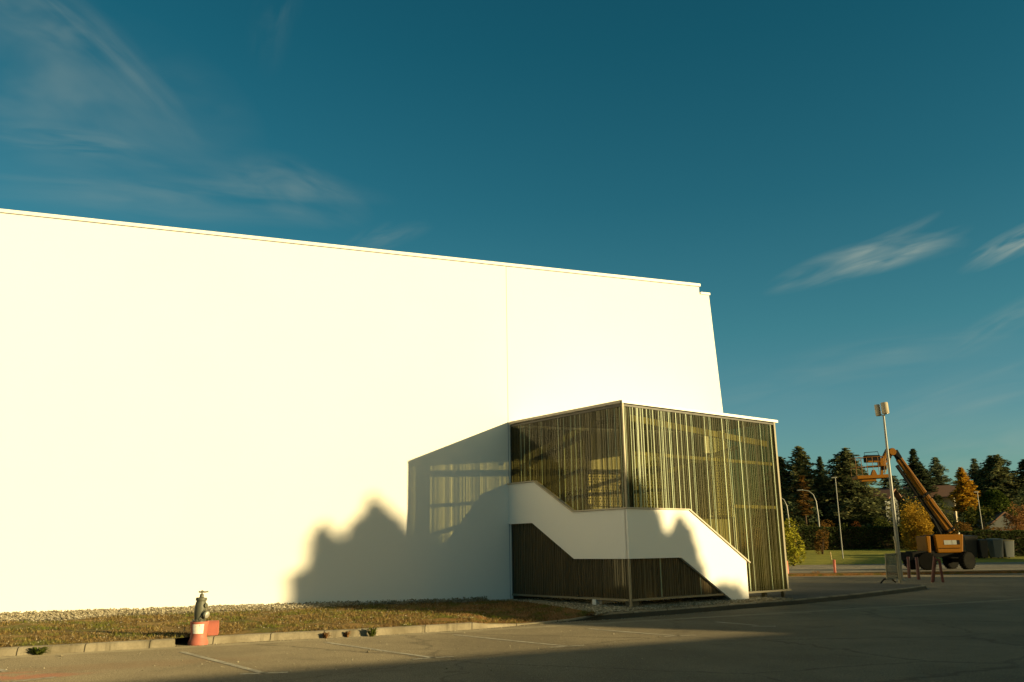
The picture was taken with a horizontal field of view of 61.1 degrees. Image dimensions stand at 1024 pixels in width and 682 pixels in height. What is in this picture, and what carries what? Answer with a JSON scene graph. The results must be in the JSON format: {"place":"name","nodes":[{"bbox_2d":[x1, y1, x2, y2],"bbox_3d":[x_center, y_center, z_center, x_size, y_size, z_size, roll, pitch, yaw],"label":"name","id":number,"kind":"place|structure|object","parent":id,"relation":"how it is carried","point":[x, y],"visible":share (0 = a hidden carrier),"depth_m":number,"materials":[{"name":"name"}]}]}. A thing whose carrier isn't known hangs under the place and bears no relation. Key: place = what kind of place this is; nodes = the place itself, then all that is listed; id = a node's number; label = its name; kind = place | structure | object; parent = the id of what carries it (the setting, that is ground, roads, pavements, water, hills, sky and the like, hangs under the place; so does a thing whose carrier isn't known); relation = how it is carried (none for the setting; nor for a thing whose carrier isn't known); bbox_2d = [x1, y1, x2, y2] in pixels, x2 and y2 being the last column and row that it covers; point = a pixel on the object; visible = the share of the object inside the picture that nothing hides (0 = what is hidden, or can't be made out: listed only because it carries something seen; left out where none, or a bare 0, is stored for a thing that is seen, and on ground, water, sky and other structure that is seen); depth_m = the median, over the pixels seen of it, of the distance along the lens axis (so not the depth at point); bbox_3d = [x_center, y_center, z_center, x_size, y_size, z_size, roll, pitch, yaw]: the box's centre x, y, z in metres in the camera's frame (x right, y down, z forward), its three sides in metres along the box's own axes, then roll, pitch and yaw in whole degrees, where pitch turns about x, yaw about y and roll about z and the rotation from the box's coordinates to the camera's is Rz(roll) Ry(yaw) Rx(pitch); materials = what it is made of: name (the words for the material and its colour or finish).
{"place":"outdoors","nodes":[
{"label":"outdoors","id":0,"kind":"place"},
{"bbox_2d":[0,573,1023,681],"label":"parking lot","id":1,"kind":"structure","parent":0,"point":[960,628],"depth_m":13.97,"materials":[{"name":"grey asphalt"}]},
{"bbox_2d":[11,677,54,681],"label":"parking line","id":2,"kind":"object","parent":1,"relation":"on","point":[33,679],"visible":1,"depth_m":11.58,"materials":[{"name":"paint"}]},
{"bbox_2d":[28,647,50,654],"bbox_3d":[-7.935,5.193,14.538,0.505,0.130,0.271,1,-14,-6],"label":"weed","id":3,"kind":"object","parent":1,"relation":"on","point":[42,650],"visible":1,"depth_m":14.49,"materials":[{"name":"green plant"}]},
{"bbox_2d":[0,638,174,656],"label":"kerb","id":4,"kind":"structure","parent":1,"relation":"on","point":[87,647],"depth_m":14.92,"materials":[{"name":"concrete"}]},
{"bbox_2d":[188,590,209,645],"bbox_3d":[-5.722,5.066,15.899,0.365,0.952,0.360,-1,-14,0],"label":"fire hydrant","id":5,"kind":"object","parent":1,"relation":"on","point":[199,623],"visible":1,"depth_m":15.79,"materials":[{"name":"metal"}]},
{"bbox_2d":[181,652,266,673],"bbox_3d":[-4.471,4.894,13.245,0.107,0.001,3.597,9,-17,-36],"label":"parking line","id":6,"kind":"object","parent":1,"relation":"on","point":[231,664],"visible":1,"depth_m":13.04,"materials":[{"name":"paint"}]},
{"bbox_2d":[240,672,287,674],"bbox_3d":[-3.396,4.550,11.878,0.636,0.001,0.104,2,-14,-12],"label":"parking line","id":7,"kind":"object","parent":1,"relation":"on","point":[264,673],"visible":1,"depth_m":11.87,"materials":[{"name":"paint"}]},
{"bbox_2d":[0,599,593,646],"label":"soil verge","id":8,"kind":"structure","parent":1,"relation":"on","point":[572,613],"depth_m":18.78,"materials":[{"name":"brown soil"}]},
{"bbox_2d":[190,620,218,634],"bbox_3d":[-5.737,5.377,16.205,0.480,0.290,0.280,3,-14,-14],"label":"road block","id":9,"kind":"object","parent":8,"relation":"on","point":[213,627],"depth_m":16.14,"materials":[{"name":"red paint"}]},
{"bbox_2d":[322,632,331,637],"bbox_3d":[-3.544,5.633,16.604,0.229,0.118,0.148,-1,-14,0],"label":"weed","id":10,"kind":"object","parent":1,"relation":"on","point":[325,635],"visible":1,"depth_m":16.58,"materials":[{"name":"brown plant"}]},
{"bbox_2d":[366,627,377,636],"bbox_3d":[-2.727,5.658,16.866,0.320,0.169,0.185,-1,-14,0],"label":"weed","id":11,"kind":"object","parent":1,"relation":"on","point":[371,633],"visible":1,"depth_m":16.84,"materials":[{"name":"green plant"}]},
{"bbox_2d":[324,642,435,657],"bbox_3d":[-2.306,5.185,14.580,0.116,0.001,3.421,10,-18,-39],"label":"parking line","id":12,"kind":"object","parent":1,"relation":"on","point":[380,650],"visible":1,"depth_m":14.39,"materials":[{"name":"paint"}]},
{"bbox_2d":[5,598,861,671],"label":"gravel","id":13,"kind":"structure","parent":1,"relation":"on","point":[422,632],"depth_m":16.08,"materials":[{"name":"grey gravel"}]},
{"bbox_2d":[455,634,566,645],"bbox_3d":[-0.093,5.443,15.783,0.116,0.001,3.165,11,-18,-40],"label":"parking line","id":14,"kind":"object","parent":1,"relation":"on","point":[512,640],"visible":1,"depth_m":15.68,"materials":[{"name":"paint"}]},
{"bbox_2d":[207,585,926,643],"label":"kerb","id":15,"kind":"structure","parent":1,"relation":"on","point":[253,637],"depth_m":18.66,"materials":[{"name":"concrete"}]},
{"bbox_2d":[589,628,680,635],"bbox_3d":[2.325,5.686,16.935,0.138,0.001,2.356,11,-18,-40],"label":"parking line","id":16,"kind":"object","parent":1,"relation":"on","point":[634,632],"visible":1,"depth_m":16.84,"materials":[{"name":"paint"}]},
{"bbox_2d":[507,400,791,607],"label":"stair tower","id":17,"kind":"structure","parent":1,"relation":"on","point":[655,536],"depth_m":24.12,"materials":[{"name":"brown"}]},
{"bbox_2d":[525,599,788,614],"bbox_3d":[3.039,7.278,24.252,7.926,0.072,5.961,10,-17,-39],"label":"gravel bed","id":18,"kind":"object","parent":1,"relation":"on","point":[677,606],"visible":0.2,"depth_m":22.33,"materials":[{"name":"grey gravel"}]},
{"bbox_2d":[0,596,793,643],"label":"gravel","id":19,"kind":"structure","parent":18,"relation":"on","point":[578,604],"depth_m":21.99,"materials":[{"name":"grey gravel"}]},
{"bbox_2d":[874,402,907,580],"bbox_3d":[17.460,6.851,39.940,0.532,8.091,0.585,-1,-14,0],"label":"floodlight pole","id":20,"kind":"object","parent":1,"relation":"on","point":[884,408],"visible":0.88,"depth_m":40.01,"materials":[{"name":"grey metal"}]},
{"bbox_2d":[788,570,1023,575],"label":"road island","id":21,"kind":"structure","parent":1,"relation":"on","point":[905,573],"depth_m":46.51,"materials":[{"name":"concrete"}]},
{"bbox_2d":[830,552,835,572],"bbox_3d":[17.852,12.382,48.193,0.283,1.292,0.150,-1,-14,0],"label":"bollard","id":22,"kind":"object","parent":21,"relation":"on","point":[834,565],"visible":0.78,"depth_m":48.13,"materials":[{"name":"red paint"}]},
{"bbox_2d":[906,557,910,577],"bbox_3d":[19.277,11.029,42.138,0.208,1.054,0.150,-1,-14,0],"label":"bollard","id":23,"kind":"object","parent":1,"relation":"on","point":[908,568],"visible":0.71,"depth_m":42.09,"materials":[{"name":"red metal"}]},
{"bbox_2d":[915,557,920,579],"bbox_3d":[18.759,10.540,40.093,0.160,1.054,0.150,-1,-14,0],"label":"bollard","id":24,"kind":"object","parent":1,"relation":"on","point":[917,568],"visible":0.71,"depth_m":40.05,"materials":[{"name":"red metal"}]},
{"bbox_2d":[931,557,943,582],"bbox_3d":[18.199,9.804,37.179,0.527,1.101,0.900,-8,-15,27],"label":"trestle","id":25,"kind":"object","parent":1,"relation":"on","point":[935,559],"visible":0.99,"depth_m":36.92,"materials":[{"name":"red metal"}]},
{"bbox_2d":[0,0,1023,514],"label":"sky","id":26,"kind":"structure","parent":0,"point":[842,181],"materials":[{"name":"blue"}]},
{"bbox_2d":[748,583,923,598],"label":"pavement","id":27,"kind":"structure","parent":0,"point":[803,590],"depth_m":29.72,"materials":[{"name":"concrete"}]},
{"bbox_2d":[885,536,901,582],"bbox_3d":[14.961,8.611,34.173,0.607,1.782,0.155,-1,-14,0],"label":"barrier panel","id":28,"kind":"object","parent":27,"relation":"on","point":[892,565],"visible":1,"depth_m":34.10,"materials":[{"name":"grey metal"}]},
{"bbox_2d":[787,547,1023,564],"bbox_3d":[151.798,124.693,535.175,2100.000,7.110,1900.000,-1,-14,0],"label":"ground","id":29,"kind":"structure","parent":0,"point":[866,556],"depth_m":80.60,"materials":[{"name":"green plant"}]},
{"bbox_2d":[0,209,737,613],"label":"white hall","id":30,"kind":"structure","parent":29,"relation":"on","point":[188,415],"depth_m":24.19,"materials":[{"name":"white paint"}]},
{"bbox_2d":[782,498,789,525],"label":"street lamp","id":31,"kind":"object","parent":29,"relation":"on","point":[787,510],"visible":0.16,"depth_m":99.06,"materials":[{"name":"grey metal"}]},
{"bbox_2d":[778,456,809,524],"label":"conifer tree","id":32,"kind":"object","parent":29,"relation":"on","point":[782,462],"visible":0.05,"depth_m":115.69,"materials":[{"name":"green plant"}]},
{"bbox_2d":[783,517,806,565],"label":"bush","id":33,"kind":"object","parent":29,"relation":"on","point":[791,548],"visible":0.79,"depth_m":69.50,"materials":[{"name":"green plant"}]},
{"bbox_2d":[782,501,822,527],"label":"bush","id":34,"kind":"object","parent":29,"relation":"on","point":[794,511],"visible":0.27,"depth_m":107.68,"materials":[{"name":"green plant"}]},
{"bbox_2d":[792,475,813,526],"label":"larch tree","id":35,"kind":"object","parent":29,"relation":"on","point":[806,512],"visible":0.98,"depth_m":106.20,"materials":[{"name":"green plant"}]},
{"bbox_2d":[780,446,832,527],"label":"conifer tree","id":36,"kind":"object","parent":29,"relation":"on","point":[800,467],"visible":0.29,"depth_m":113.77,"materials":[{"name":"green plant"}]},
{"bbox_2d":[798,520,817,529],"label":"bush","id":37,"kind":"object","parent":29,"relation":"on","point":[802,522],"visible":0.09,"depth_m":101.35,"materials":[{"name":"green plant"}]},
{"bbox_2d":[797,489,819,526],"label":"street lamp","id":38,"kind":"object","parent":29,"relation":"on","point":[816,505],"visible":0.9,"depth_m":99.16,"materials":[{"name":"grey metal"}]},
{"bbox_2d":[813,528,828,553],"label":"bush","id":39,"kind":"object","parent":29,"relation":"on","point":[821,542],"visible":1,"depth_m":87.57,"materials":[{"name":"brown plant"}]},
{"bbox_2d":[815,456,826,503],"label":"conifer tree","id":40,"kind":"object","parent":29,"relation":"on","point":[820,465],"visible":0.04,"depth_m":124.72,"materials":[{"name":"green plant"}]},
{"bbox_2d":[813,519,834,526],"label":"bush","id":41,"kind":"object","parent":29,"relation":"on","point":[822,524],"visible":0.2,"depth_m":102.29,"materials":[{"name":"brown plant"}]},
{"bbox_2d":[831,477,843,557],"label":"street lamp","id":42,"kind":"object","parent":29,"relation":"on","point":[838,517],"visible":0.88,"depth_m":81.20,"materials":[{"name":"grey metal"}]},
{"bbox_2d":[822,502,857,526],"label":"bush","id":43,"kind":"object","parent":29,"relation":"on","point":[836,519],"visible":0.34,"depth_m":109.09,"materials":[{"name":"green plant"}]},
{"bbox_2d":[784,526,906,549],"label":"hedge","id":44,"kind":"object","parent":29,"relation":"on","point":[865,537],"visible":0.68,"depth_m":94.76,"materials":[{"name":"green plant"}]},
{"bbox_2d":[846,510,873,526],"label":"bush","id":45,"kind":"object","parent":29,"relation":"on","point":[867,518],"visible":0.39,"depth_m":107.29,"materials":[{"name":"green plant"}]},
{"bbox_2d":[811,447,910,539],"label":"conifer tree","id":46,"kind":"object","parent":29,"relation":"on","point":[854,493],"visible":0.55,"depth_m":110.63,"materials":[{"name":"green plant"}]},
{"bbox_2d":[872,516,890,528],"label":"bush","id":47,"kind":"object","parent":29,"relation":"on","point":[882,522],"visible":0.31,"depth_m":103.16,"materials":[{"name":"green plant"}]},
{"bbox_2d":[869,488,904,523],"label":"house","id":48,"kind":"structure","parent":29,"relation":"on","point":[897,496],"depth_m":113.11,"materials":[{"name":"paint"}]},
{"bbox_2d":[879,475,910,519],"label":"pine tree","id":49,"kind":"object","parent":29,"relation":"on","point":[886,482],"visible":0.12,"depth_m":119.89,"materials":[{"name":"green plant"}]},
{"bbox_2d":[897,487,923,538],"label":"bush","id":50,"kind":"object","parent":29,"relation":"on","point":[908,499],"visible":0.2,"depth_m":115.41,"materials":[{"name":"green plant"}]},
{"bbox_2d":[899,496,933,549],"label":"bush","id":51,"kind":"object","parent":29,"relation":"on","point":[912,527],"visible":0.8,"depth_m":92.36,"materials":[{"name":"yellow plant"}]},
{"bbox_2d":[901,448,931,507],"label":"conifer tree","id":52,"kind":"object","parent":29,"relation":"on","point":[914,463],"visible":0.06,"depth_m":126.81,"materials":[{"name":"green plant"}]},
{"bbox_2d":[902,485,958,534],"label":"house","id":53,"kind":"structure","parent":29,"relation":"on","point":[944,491],"depth_m":117.01,"materials":[{"name":"ceramic"}]},
{"bbox_2d":[921,493,945,534],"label":"bush","id":54,"kind":"object","parent":29,"relation":"on","point":[935,499],"visible":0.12,"depth_m":105.67,"materials":[{"name":"green plant"}]},
{"bbox_2d":[909,465,959,533],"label":"conifer tree","id":55,"kind":"object","parent":29,"relation":"on","point":[924,478],"visible":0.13,"depth_m":118.95,"materials":[{"name":"green plant"}]},
{"bbox_2d":[928,457,963,529],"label":"conifer tree","id":56,"kind":"object","parent":29,"relation":"on","point":[936,469],"visible":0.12,"depth_m":128.31,"materials":[{"name":"green plant"}]},
{"bbox_2d":[939,502,961,533],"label":"bush","id":57,"kind":"object","parent":29,"relation":"on","point":[951,509],"visible":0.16,"depth_m":97.70,"materials":[{"name":"green plant"}]},
{"bbox_2d":[950,522,971,533],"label":"bush","id":58,"kind":"object","parent":29,"relation":"on","point":[965,527],"visible":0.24,"depth_m":89.56,"materials":[{"name":"brown plant"}]},
{"bbox_2d":[947,467,983,528],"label":"larch tree","id":59,"kind":"object","parent":29,"relation":"on","point":[963,491],"visible":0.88,"depth_m":109.89,"materials":[{"name":"orange plant"}]},
{"bbox_2d":[957,496,977,530],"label":"bush","id":60,"kind":"object","parent":29,"relation":"on","point":[959,516],"visible":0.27,"depth_m":109.51,"materials":[{"name":"green plant"}]},
{"bbox_2d":[963,535,977,556],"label":"wheeled bin","id":61,"kind":"object","parent":29,"relation":"on","point":[969,543],"visible":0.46,"depth_m":77.68,"materials":[{"name":"brown plastic"}]},
{"bbox_2d":[966,458,980,517],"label":"conifer tree","id":62,"kind":"object","parent":29,"relation":"on","point":[973,467],"visible":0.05,"depth_m":133.60,"materials":[{"name":"green plant"}]},
{"bbox_2d":[973,491,982,528],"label":"street lamp","id":63,"kind":"object","parent":29,"relation":"on","point":[979,507],"visible":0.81,"depth_m":93.20,"materials":[{"name":"grey metal"}]},
{"bbox_2d":[962,505,996,530],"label":"bush","id":64,"kind":"object","parent":29,"relation":"on","point":[973,522],"visible":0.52,"depth_m":95.98,"materials":[{"name":"green plant"}]},
{"bbox_2d":[977,539,987,557],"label":"wheeled bin","id":65,"kind":"object","parent":29,"relation":"on","point":[982,548],"visible":1,"depth_m":77.37,"materials":[{"name":"grey plastic"}]},
{"bbox_2d":[956,529,1023,556],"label":"hedge","id":66,"kind":"object","parent":29,"relation":"on","point":[1017,536],"visible":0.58,"depth_m":80.19,"materials":[{"name":"green plant"}]},
{"bbox_2d":[981,526,1005,530],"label":"bush","id":67,"kind":"object","parent":29,"relation":"on","point":[993,528],"visible":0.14,"depth_m":90.22,"materials":[{"name":"green plant"}]},
{"bbox_2d":[971,455,1017,511],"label":"conifer tree","id":68,"kind":"object","parent":29,"relation":"on","point":[988,463],"visible":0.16,"depth_m":129.65,"materials":[{"name":"green plant"}]},
{"bbox_2d":[986,538,1003,557],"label":"wheeled bin","id":69,"kind":"object","parent":29,"relation":"on","point":[995,546],"visible":0.98,"depth_m":77.29,"materials":[{"name":"grey plastic"}]},
{"bbox_2d":[975,489,1016,520],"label":"umbrella pine","id":70,"kind":"object","parent":29,"relation":"on","point":[998,497],"visible":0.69,"depth_m":100.31,"materials":[{"name":"green plant"}]},
{"bbox_2d":[972,511,1023,530],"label":"house","id":71,"kind":"structure","parent":29,"relation":"on","point":[999,518],"depth_m":97.90,"materials":[{"name":"ceramic"}]},
{"bbox_2d":[974,454,1023,516],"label":"conifer tree","id":72,"kind":"object","parent":29,"relation":"on","point":[998,460],"visible":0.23,"depth_m":128.22,"materials":[{"name":"green plant"}]},
{"bbox_2d":[1001,540,1013,557],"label":"wheeled bin","id":73,"kind":"object","parent":29,"relation":"on","point":[1008,548],"visible":0.84,"depth_m":77.24,"materials":[{"name":"grey plastic"}]},
{"bbox_2d":[1001,502,1023,530],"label":"bush","id":74,"kind":"object","parent":29,"relation":"on","point":[1019,517],"visible":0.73,"depth_m":94.96,"materials":[{"name":"orange plant"}]},
{"bbox_2d":[1006,486,1023,521],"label":"bush","id":75,"kind":"object","parent":29,"relation":"on","point":[1020,496],"visible":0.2,"depth_m":118.05,"materials":[{"name":"green plant"}]},
{"bbox_2d":[1010,459,1023,513],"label":"conifer tree","id":76,"kind":"object","parent":29,"relation":"on","point":[1020,469],"visible":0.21,"depth_m":128.39,"materials":[{"name":"green plant"}]},
{"bbox_2d":[788,562,1023,572],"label":"road","id":77,"kind":"structure","parent":0,"point":[882,568],"depth_m":59.96,"materials":[{"name":"grey asphalt"}]},
{"bbox_2d":[850,448,975,569],"bbox_3d":[25.646,10.815,56.040,6.732,7.738,2.888,-1,-14,0],"label":"boom lift","id":78,"kind":"object","parent":77,"relation":"on","point":[947,548],"visible":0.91,"depth_m":55.65,"materials":[{"name":"metal"}]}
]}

